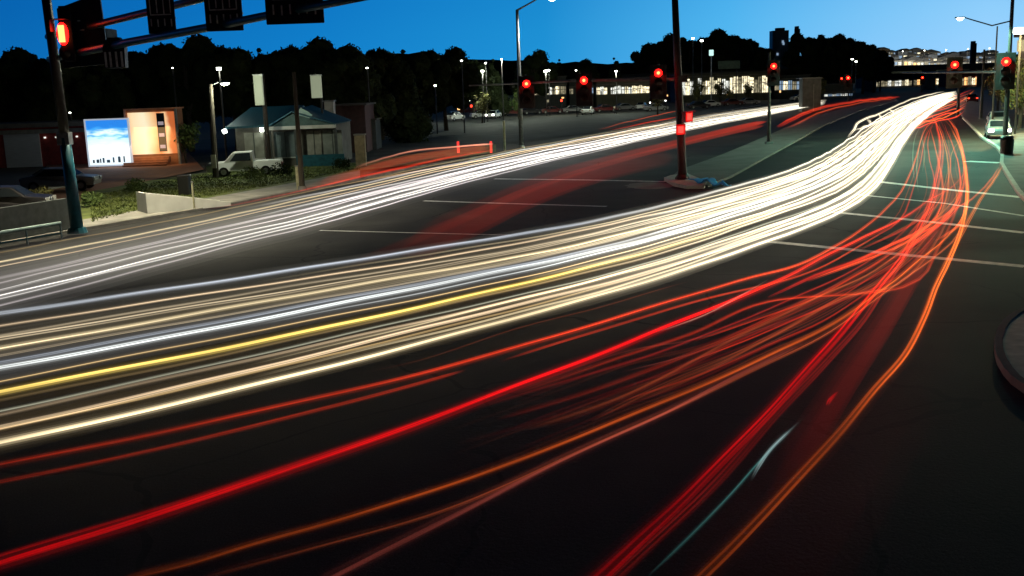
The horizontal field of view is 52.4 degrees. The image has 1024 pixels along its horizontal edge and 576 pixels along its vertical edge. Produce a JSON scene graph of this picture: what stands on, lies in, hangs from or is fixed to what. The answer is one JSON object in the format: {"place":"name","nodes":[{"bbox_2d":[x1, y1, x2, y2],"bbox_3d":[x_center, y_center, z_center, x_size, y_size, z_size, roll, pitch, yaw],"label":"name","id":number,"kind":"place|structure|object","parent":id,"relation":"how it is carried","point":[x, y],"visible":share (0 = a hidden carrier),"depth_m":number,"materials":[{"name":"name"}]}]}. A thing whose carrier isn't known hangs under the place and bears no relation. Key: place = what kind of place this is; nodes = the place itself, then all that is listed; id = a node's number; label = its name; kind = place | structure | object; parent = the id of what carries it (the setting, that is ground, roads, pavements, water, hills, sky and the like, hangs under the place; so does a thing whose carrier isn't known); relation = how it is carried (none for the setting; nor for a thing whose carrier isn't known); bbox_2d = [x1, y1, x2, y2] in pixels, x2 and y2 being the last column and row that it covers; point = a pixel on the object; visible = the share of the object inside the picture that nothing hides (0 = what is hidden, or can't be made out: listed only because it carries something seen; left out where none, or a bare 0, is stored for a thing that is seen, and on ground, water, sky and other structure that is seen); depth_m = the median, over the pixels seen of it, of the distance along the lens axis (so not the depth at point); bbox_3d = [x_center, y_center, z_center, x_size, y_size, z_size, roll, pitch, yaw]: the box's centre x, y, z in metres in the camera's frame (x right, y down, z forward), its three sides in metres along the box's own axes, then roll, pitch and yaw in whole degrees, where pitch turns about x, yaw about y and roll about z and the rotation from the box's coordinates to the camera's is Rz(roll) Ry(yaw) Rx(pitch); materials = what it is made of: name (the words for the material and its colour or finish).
{"place":"outdoors","nodes":[
{"label":"outdoors","id":0,"kind":"place"},
{"bbox_2d":[83,170,359,226],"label":"pavement","id":1,"kind":"structure","parent":0,"point":[244,195],"depth_m":57.78,"materials":[{"name":"concrete"}]},
{"bbox_2d":[0,198,69,241],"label":"wall","id":2,"kind":"structure","parent":1,"relation":"on","point":[32,214],"depth_m":42.66,"materials":[{"name":"grey concrete"}]},
{"bbox_2d":[136,192,230,213],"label":"wall","id":3,"kind":"structure","parent":1,"relation":"on","point":[148,203],"depth_m":50.39,"materials":[{"name":"white paint"}]},
{"bbox_2d":[0,79,992,188],"bbox_3d":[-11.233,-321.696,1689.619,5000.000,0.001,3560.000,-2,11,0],"label":"ground","id":4,"kind":"structure","parent":0,"point":[10,176],"depth_m":156.48,"materials":[{"name":"soil"}]},
{"bbox_2d":[0,46,39,121],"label":"tree","id":5,"kind":"object","parent":4,"relation":"on","point":[17,66],"visible":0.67,"depth_m":103.82,"materials":[{"name":"green plant"}]},
{"bbox_2d":[0,185,56,206],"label":"parked car","id":6,"kind":"object","parent":4,"relation":"on","point":[11,195],"visible":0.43,"depth_m":50.84,"materials":[{"name":"paint"}]},
{"bbox_2d":[0,118,107,167],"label":"red building","id":7,"kind":"structure","parent":4,"relation":"on","point":[29,144],"depth_m":90.96,"materials":[{"name":"brick"}]},
{"bbox_2d":[3,134,42,167],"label":"roller door","id":8,"kind":"structure","parent":7,"relation":"in","point":[21,150],"depth_m":90.99,"materials":[{"name":"paint"}]},
{"bbox_2d":[39,153,203,199],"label":"brick forecourt","id":9,"kind":"structure","parent":4,"relation":"on","point":[114,176],"depth_m":78.19,"materials":[{"name":"brown brick"}]},
{"bbox_2d":[19,167,101,192],"bbox_3d":[-27.902,-6.761,64.359,4.450,1.444,1.830,-3,11,-6],"label":"parked car","id":10,"kind":"object","parent":9,"relation":"on","point":[51,176],"visible":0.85,"depth_m":63.55,"materials":[{"name":"black metal"}]},
{"bbox_2d":[83,118,133,167],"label":"billboard","id":11,"kind":"object","parent":9,"relation":"on","point":[108,142],"visible":0.98,"depth_m":85.00,"materials":[{"name":"white"}]},
{"bbox_2d":[122,107,184,166],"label":"sign tower","id":12,"kind":"structure","parent":9,"relation":"on","point":[155,134],"depth_m":85.88,"materials":[{"name":"brown"}]},
{"bbox_2d":[174,121,200,162],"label":"tree","id":13,"kind":"object","parent":9,"relation":"on","point":[187,141],"visible":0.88,"depth_m":86.64,"materials":[{"name":"green plant"}]},
{"bbox_2d":[125,42,168,107],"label":"tree","id":14,"kind":"object","parent":4,"relation":"on","point":[142,72],"visible":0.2,"depth_m":106.96,"materials":[{"name":"green plant"}]},
{"bbox_2d":[222,105,351,166],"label":"teal roof building","id":15,"kind":"structure","parent":4,"relation":"on","point":[325,138],"depth_m":79.11,"materials":[{"name":"metal"}]},
{"bbox_2d":[244,133,265,158],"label":"window","id":16,"kind":"structure","parent":15,"relation":"in","point":[253,141],"depth_m":79.13,"materials":[{"name":"grey glass"}]},
{"bbox_2d":[273,131,295,158],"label":"window","id":17,"kind":"structure","parent":15,"relation":"in","point":[284,144],"depth_m":79.15,"materials":[{"name":"grey glass"}]},
{"bbox_2d":[306,131,322,154],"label":"window","id":18,"kind":"structure","parent":15,"relation":"in","point":[314,141],"depth_m":79.13,"materials":[{"name":"white paint"}]},
{"bbox_2d":[322,130,342,153],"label":"window","id":19,"kind":"structure","parent":15,"relation":"in","point":[328,135],"depth_m":79.13,"materials":[{"name":"white paint"}]},
{"bbox_2d":[80,144,495,221],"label":"grass verge","id":20,"kind":"object","parent":4,"relation":"on","point":[420,158],"depth_m":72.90,"materials":[{"name":"green plant"}]},
{"bbox_2d":[79,191,104,207],"bbox_3d":[-21.878,-4.614,54.053,1.201,0.982,1.139,-2,11,0],"label":"shrub","id":21,"kind":"object","parent":20,"relation":"on","point":[88,198],"visible":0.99,"depth_m":53.94,"materials":[{"name":"green plant"}]},
{"bbox_2d":[176,174,191,194],"bbox_3d":[-18.523,-5.846,58.855,0.700,1.100,0.680,-2,11,0],"label":"litter bin","id":22,"kind":"object","parent":20,"relation":"on","point":[184,184],"visible":0.97,"depth_m":58.58,"materials":[{"name":"metal"}]},
{"bbox_2d":[208,81,228,177],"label":"street lamp","id":23,"kind":"object","parent":20,"relation":"on","point":[214,163],"visible":0.99,"depth_m":69.97,"materials":[{"name":"grey metal"}]},
{"bbox_2d":[241,165,267,183],"bbox_3d":[-15.854,-6.963,64.175,1.748,1.219,1.956,-2,11,0],"label":"shrub","id":24,"kind":"object","parent":20,"relation":"on","point":[253,171],"visible":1,"depth_m":64.00,"materials":[{"name":"green plant"}]},
{"bbox_2d":[252,74,268,158],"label":"pole sign","id":25,"kind":"object","parent":20,"relation":"on","point":[258,89],"visible":0.93,"depth_m":74.52,"materials":[{"name":"grey"}]},
{"bbox_2d":[353,133,366,166],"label":"gate pillar","id":26,"kind":"structure","parent":20,"relation":"on","point":[360,150],"depth_m":75.95,"materials":[{"name":"concrete"}]},
{"bbox_2d":[381,49,434,142],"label":"conifer tree","id":27,"kind":"object","parent":4,"relation":"on","point":[412,122],"visible":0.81,"depth_m":109.02,"materials":[{"name":"green plant"}]},
{"bbox_2d":[188,106,715,169],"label":"car park","id":28,"kind":"structure","parent":4,"relation":"on","point":[478,132],"depth_m":127.23,"materials":[{"name":"grey asphalt"}]},
{"bbox_2d":[143,43,219,151],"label":"tree","id":29,"kind":"object","parent":28,"relation":"on","point":[188,95],"visible":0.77,"depth_m":104.72,"materials":[{"name":"green plant"}]},
{"bbox_2d":[175,34,252,148],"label":"tree","id":30,"kind":"object","parent":28,"relation":"on","point":[199,45],"visible":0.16,"depth_m":106.06,"materials":[{"name":"green plant"}]},
{"bbox_2d":[192,46,274,150],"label":"tree","id":31,"kind":"object","parent":28,"relation":"on","point":[236,66],"visible":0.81,"depth_m":102.51,"materials":[{"name":"green plant"}]},
{"bbox_2d":[206,150,283,176],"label":"pickup truck","id":32,"kind":"object","parent":28,"relation":"on","point":[236,161],"visible":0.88,"depth_m":70.92,"materials":[{"name":"white paint"}]},
{"bbox_2d":[251,44,298,105],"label":"tree","id":33,"kind":"object","parent":28,"relation":"on","point":[269,94],"visible":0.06,"depth_m":108.26,"materials":[{"name":"green plant"}]},
{"bbox_2d":[263,35,337,119],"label":"tree","id":34,"kind":"object","parent":28,"relation":"on","point":[301,62],"visible":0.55,"depth_m":103.82,"materials":[{"name":"green plant"}]},
{"bbox_2d":[310,74,323,113],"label":"pole sign","id":35,"kind":"object","parent":28,"relation":"on","point":[316,86],"visible":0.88,"depth_m":82.27,"materials":[{"name":"grey"}]},
{"bbox_2d":[335,102,375,152],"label":"flat roof building","id":36,"kind":"structure","parent":28,"relation":"on","point":[360,116],"depth_m":94.84,"materials":[{"name":"red"}]},
{"bbox_2d":[311,43,400,124],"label":"tree","id":37,"kind":"object","parent":28,"relation":"on","point":[343,71],"visible":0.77,"depth_m":100.77,"materials":[{"name":"green plant"}]},
{"bbox_2d":[371,117,381,149],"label":"dark shed","id":38,"kind":"structure","parent":28,"relation":"on","point":[376,133],"depth_m":99.28,"materials":[{"name":"grey"}]},
{"bbox_2d":[365,46,410,139],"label":"tree","id":39,"kind":"object","parent":28,"relation":"on","point":[381,58],"visible":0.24,"depth_m":115.83,"materials":[{"name":"green plant"}]},
{"bbox_2d":[401,49,452,112],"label":"tree","id":40,"kind":"object","parent":28,"relation":"on","point":[422,64],"visible":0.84,"depth_m":130.84,"materials":[{"name":"green plant"}]},
{"bbox_2d":[421,46,483,130],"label":"tree","id":41,"kind":"object","parent":28,"relation":"on","point":[454,56],"visible":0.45,"depth_m":135.08,"materials":[{"name":"green plant"}]},
{"bbox_2d":[473,92,490,122],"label":"young tree","id":42,"kind":"object","parent":28,"relation":"on","point":[482,99],"visible":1,"depth_m":162.13,"materials":[{"name":"green plant"}]},
{"bbox_2d":[465,57,496,118],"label":"tree","id":43,"kind":"object","parent":4,"relation":"on","point":[480,66],"visible":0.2,"depth_m":184.72,"materials":[{"name":"green plant"}]},
{"bbox_2d":[485,59,511,116],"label":"conifer tree","id":44,"kind":"object","parent":4,"relation":"on","point":[496,103],"visible":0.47,"depth_m":194.75,"materials":[{"name":"green plant"}]},
{"bbox_2d":[509,49,560,106],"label":"tree","id":45,"kind":"object","parent":4,"relation":"on","point":[535,64],"visible":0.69,"depth_m":222.23,"materials":[{"name":"green plant"}]},
{"bbox_2d":[566,78,594,107],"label":"shop building","id":46,"kind":"structure","parent":4,"relation":"on","point":[570,93],"depth_m":236.24,"materials":[{"name":"grey"}]},
{"bbox_2d":[567,58,600,78],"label":"tree","id":47,"kind":"object","parent":4,"relation":"on","point":[585,65],"visible":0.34,"depth_m":252.46,"materials":[{"name":"green plant"}]},
{"bbox_2d":[593,77,649,106],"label":"shop building","id":48,"kind":"structure","parent":4,"relation":"on","point":[633,93],"depth_m":232.13,"materials":[{"name":"brown"}]},
{"bbox_2d":[630,42,671,99],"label":"tree","id":49,"kind":"object","parent":4,"relation":"on","point":[646,56],"visible":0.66,"depth_m":313.88,"materials":[{"name":"green plant"}]},
{"bbox_2d":[656,33,673,70],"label":"tree","id":50,"kind":"object","parent":4,"relation":"on","point":[667,41],"visible":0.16,"depth_m":318.56,"materials":[{"name":"green plant"}]},
{"bbox_2d":[667,37,708,72],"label":"tree","id":51,"kind":"object","parent":4,"relation":"on","point":[690,53],"visible":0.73,"depth_m":310.28,"materials":[{"name":"green plant"}]},
{"bbox_2d":[669,71,767,102],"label":"shop building","id":52,"kind":"structure","parent":4,"relation":"on","point":[757,80],"depth_m":257.42,"materials":[{"name":"grey"}]},
{"bbox_2d":[702,27,753,71],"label":"tree","id":53,"kind":"object","parent":4,"relation":"on","point":[723,45],"visible":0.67,"depth_m":309.98,"materials":[{"name":"green plant"}]},
{"bbox_2d":[769,28,788,68],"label":"tower block","id":54,"kind":"structure","parent":4,"relation":"on","point":[778,40],"depth_m":409.95,"materials":[{"name":"black"}]},
{"bbox_2d":[780,32,827,77],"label":"tree","id":55,"kind":"object","parent":4,"relation":"on","point":[811,59],"visible":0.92,"depth_m":290.79,"materials":[{"name":"green plant"}]},
{"bbox_2d":[821,38,851,83],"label":"tree","id":56,"kind":"object","parent":4,"relation":"on","point":[836,52],"visible":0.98,"depth_m":291.51,"materials":[{"name":"green plant"}]},
{"bbox_2d":[831,33,865,79],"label":"tree","id":57,"kind":"object","parent":4,"relation":"on","point":[854,54],"visible":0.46,"depth_m":294.85,"materials":[{"name":"green plant"}]},
{"bbox_2d":[0,85,1023,575],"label":"road","id":58,"kind":"structure","parent":0,"point":[616,377],"depth_m":20.47,"materials":[{"name":"black asphalt"}]},
{"bbox_2d":[0,221,62,244],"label":"railing","id":59,"kind":"object","parent":58,"relation":"on","point":[59,223],"visible":1,"depth_m":40.40,"materials":[{"name":"grey metal"}]},
{"bbox_2d":[0,178,360,246],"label":"kerb","id":60,"kind":"structure","parent":58,"relation":"on","point":[110,224],"depth_m":49.66,"materials":[{"name":"concrete"}]},
{"bbox_2d":[292,72,306,190],"bbox_3d":[-12.030,-8.777,58.505,0.572,6.579,0.544,-2,11,0],"label":"utility pole","id":61,"kind":"object","parent":60,"relation":"on","point":[302,187],"visible":1,"depth_m":58.49,"materials":[{"name":"brown wood"}]},
{"bbox_2d":[41,0,366,233],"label":"signal pole","id":62,"kind":"object","parent":58,"relation":"on","point":[64,137],"visible":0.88,"depth_m":41.58,"materials":[{"name":"metal"}]},
{"bbox_2d":[48,0,106,67],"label":"traffic signal","id":63,"kind":"object","parent":62,"relation":"attached to","point":[74,33],"visible":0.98,"depth_m":38.92,"materials":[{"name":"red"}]},
{"bbox_2d":[102,37,127,67],"bbox_3d":[-13.315,-7.896,34.910,0.740,1.000,0.330,-2,11,0],"label":"traffic signal","id":64,"kind":"object","parent":62,"relation":"attached to","point":[115,58],"visible":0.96,"depth_m":34.79,"materials":[{"name":"black metal"}]},
{"bbox_2d":[146,0,175,33],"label":"traffic signal","id":65,"kind":"object","parent":62,"relation":"attached to","point":[161,17],"visible":0.93,"depth_m":30.64,"materials":[{"name":"metal"}]},
{"bbox_2d":[204,0,243,31],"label":"traffic signal","id":66,"kind":"object","parent":62,"relation":"attached to","point":[218,13],"visible":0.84,"depth_m":26.31,"materials":[{"name":"metal"}]},
{"bbox_2d":[265,0,324,24],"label":"traffic signal","id":67,"kind":"object","parent":62,"relation":"attached to","point":[278,12],"visible":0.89,"depth_m":22.62,"materials":[{"name":"metal"}]},
{"bbox_2d":[358,105,760,179],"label":"kerb","id":68,"kind":"structure","parent":58,"relation":"on","point":[431,164],"depth_m":87.12,"materials":[{"name":"concrete"}]},
{"bbox_2d":[516,0,553,148],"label":"street lamp","id":69,"kind":"object","parent":68,"relation":"on","point":[520,118],"visible":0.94,"depth_m":89.64,"materials":[{"name":"metal"}]},
{"bbox_2d":[624,182,672,188],"bbox_3d":[7.363,-5.507,55.949,2.578,0.001,3.800,-2,11,0],"label":"road patch","id":70,"kind":"object","parent":58,"relation":"on","point":[649,185],"visible":1,"depth_m":55.85,"materials":[{"name":"grey asphalt"}]},
{"bbox_2d":[664,173,706,188],"bbox_3d":[9.461,-5.889,57.164,1.826,0.190,7.862,-2,11,0],"label":"island nose","id":71,"kind":"object","parent":58,"relation":"on","point":[684,184],"visible":0.78,"depth_m":55.05,"materials":[{"name":"grey concrete"}]},
{"bbox_2d":[469,0,689,179],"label":"signal pole","id":72,"kind":"object","parent":71,"relation":"on","point":[678,78],"visible":0.99,"depth_m":56.27,"materials":[{"name":"metal"}]},
{"bbox_2d":[518,75,534,108],"bbox_3d":[0.828,-11.231,59.503,0.891,1.890,0.607,-3,11,-4],"label":"traffic signal","id":73,"kind":"object","parent":72,"relation":"attached to","point":[526,92],"visible":1,"depth_m":59.49,"materials":[{"name":"red"}]},
{"bbox_2d":[576,71,591,105],"bbox_3d":[4.024,-11.145,58.109,0.891,1.890,0.608,-1,11,4],"label":"traffic signal","id":74,"kind":"object","parent":72,"relation":"attached to","point":[583,88],"visible":1,"depth_m":58.10,"materials":[{"name":"red"}]},
{"bbox_2d":[650,64,666,98],"bbox_3d":[7.923,-11.181,56.278,0.891,1.890,0.608,0,11,8],"label":"traffic signal","id":75,"kind":"object","parent":72,"relation":"attached to","point":[658,81],"visible":1,"depth_m":56.28,"materials":[{"name":"red"}]},
{"bbox_2d":[673,98,897,186],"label":"traffic island","id":76,"kind":"structure","parent":58,"relation":"on","point":[729,164],"depth_m":80.10,"materials":[{"name":"concrete"}]},
{"bbox_2d":[765,53,772,143],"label":"signal pole","id":77,"kind":"object","parent":76,"relation":"on","point":[768,141],"visible":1,"depth_m":84.69,"materials":[{"name":"metal"}]},
{"bbox_2d":[767,59,779,85],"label":"traffic signal","id":78,"kind":"object","parent":77,"relation":"attached to","point":[773,72],"visible":1,"depth_m":83.88,"materials":[{"name":"red"}]},
{"bbox_2d":[796,77,822,111],"bbox_3d":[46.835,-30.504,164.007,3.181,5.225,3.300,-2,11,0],"label":"utility cabinet","id":79,"kind":"object","parent":58,"relation":"on","point":[809,94],"visible":1,"depth_m":162.61,"materials":[{"name":"metal"}]},
{"bbox_2d":[854,41,878,93],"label":"tree","id":80,"kind":"object","parent":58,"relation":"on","point":[865,68],"visible":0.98,"depth_m":291.63,"materials":[{"name":"green plant"}]},
{"bbox_2d":[864,50,888,92],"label":"tree","id":81,"kind":"object","parent":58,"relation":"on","point":[881,58],"visible":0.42,"depth_m":301.87,"materials":[{"name":"green plant"}]},
{"bbox_2d":[877,56,895,90],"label":"tree","id":82,"kind":"object","parent":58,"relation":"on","point":[889,63],"visible":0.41,"depth_m":321.21,"materials":[{"name":"green plant"}]},
{"bbox_2d":[767,241,1023,266],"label":"painted line","id":83,"kind":"object","parent":58,"relation":"on","point":[913,255],"visible":1,"depth_m":32.04,"materials":[{"name":"paint"}]},
{"bbox_2d":[831,212,1023,232],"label":"painted line","id":84,"kind":"object","parent":58,"relation":"on","point":[932,222],"visible":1,"depth_m":38.58,"materials":[{"name":"paint"}]},
{"bbox_2d":[955,88,960,116],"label":"signal pole","id":85,"kind":"object","parent":58,"relation":"on","point":[958,104],"visible":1,"depth_m":126.09,"materials":[{"name":"metal"}]},
{"bbox_2d":[946,56,962,88],"bbox_3d":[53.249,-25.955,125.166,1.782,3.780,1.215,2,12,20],"label":"traffic signal","id":86,"kind":"object","parent":85,"relation":"attached to","point":[954,63],"visible":0.91,"depth_m":125.17,"materials":[{"name":"red"}]},
{"bbox_2d":[938,69,993,86],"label":"shop building","id":87,"kind":"structure","parent":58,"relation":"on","point":[969,79],"depth_m":354.11,"materials":[{"name":"black brick"}]},
{"bbox_2d":[962,118,1023,201],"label":"kerb","id":88,"kind":"structure","parent":58,"relation":"on","point":[1015,186],"depth_m":58.65,"materials":[{"name":"grey concrete"}]},
{"bbox_2d":[984,119,1011,138],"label":"waiting car","id":89,"kind":"object","parent":58,"relation":"on","point":[993,126],"visible":0.77,"depth_m":82.22,"materials":[{"name":"silver metal"}]},
{"bbox_2d":[994,308,1023,392],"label":"kerb corner","id":90,"kind":"object","parent":58,"relation":"on","point":[1012,376],"visible":0.91,"depth_m":19.68,"materials":[{"name":"concrete"}]},
{"bbox_2d":[1003,312,1023,377],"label":"corner island","id":91,"kind":"structure","parent":58,"relation":"on","point":[1013,342],"depth_m":20.68,"materials":[{"name":"grey concrete"}]},
{"bbox_2d":[1013,27,1023,133],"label":"street lamp","id":92,"kind":"object","parent":58,"relation":"on","point":[1020,31],"visible":0.91,"depth_m":86.32,"materials":[{"name":"metal"}]},
{"bbox_2d":[0,0,1023,63],"label":"sky","id":93,"kind":"structure","parent":0,"point":[598,31],"materials":[{"name":"blue"}]},
{"bbox_2d":[535,76,566,108],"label":"shop building","id":94,"kind":"structure","parent":0,"point":[557,92],"depth_m":231.21,"materials":[{"name":"grey"}]},
{"bbox_2d":[395,52,1017,95],"bbox_3d":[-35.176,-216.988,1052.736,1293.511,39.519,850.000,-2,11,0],"label":"hills","id":95,"kind":"structure","parent":0,"point":[507,69],"depth_m":737.86,"materials":[{"name":"black plant"}]},
{"bbox_2d":[771,74,811,98],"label":"shop building","id":96,"kind":"structure","parent":0,"point":[788,86],"depth_m":265.48,"materials":[{"name":"grey"}]},
{"bbox_2d":[821,83,854,97],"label":"shop building","id":97,"kind":"structure","parent":0,"point":[835,90],"depth_m":257.94,"materials":[{"name":"grey"}]},
{"bbox_2d":[856,73,913,87],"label":"shop building","id":98,"kind":"structure","parent":0,"point":[900,80],"depth_m":412.93,"materials":[{"name":"grey"}]},
{"bbox_2d":[960,86,1023,191],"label":"pavement","id":99,"kind":"structure","parent":0,"point":[1014,161],"depth_m":106.95,"materials":[{"name":"concrete"}]},
{"bbox_2d":[622,63,1016,97],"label":"overpass","id":100,"kind":"object","parent":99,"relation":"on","point":[930,80],"visible":0.29,"depth_m":326.83,"materials":[{"name":"grey concrete"}]},
{"bbox_2d":[902,0,1013,135],"bbox_3d":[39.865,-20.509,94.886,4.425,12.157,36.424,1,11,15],"label":"street lamp","id":101,"kind":"object","parent":99,"relation":"on","point":[1006,110],"visible":0.86,"depth_m":78.78,"materials":[{"name":"metal"}]},
{"bbox_2d":[995,52,1015,89],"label":"traffic signal","id":102,"kind":"object","parent":101,"relation":"attached to","point":[1005,70],"visible":1,"depth_m":78.09,"materials":[{"name":"red"}]},
{"bbox_2d":[984,62,1016,110],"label":"street tree","id":103,"kind":"object","parent":99,"relation":"on","point":[990,85],"visible":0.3,"depth_m":123.46,"materials":[{"name":"green plant"}]},
{"bbox_2d":[1000,135,1013,153],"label":"litter bin","id":104,"kind":"object","parent":99,"relation":"on","point":[1006,144],"visible":1,"depth_m":67.02,"materials":[{"name":"metal"}]},
{"bbox_2d":[999,57,1023,127],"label":"street tree","id":105,"kind":"object","parent":99,"relation":"on","point":[1020,94],"visible":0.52,"depth_m":94.22,"materials":[{"name":"green plant"}]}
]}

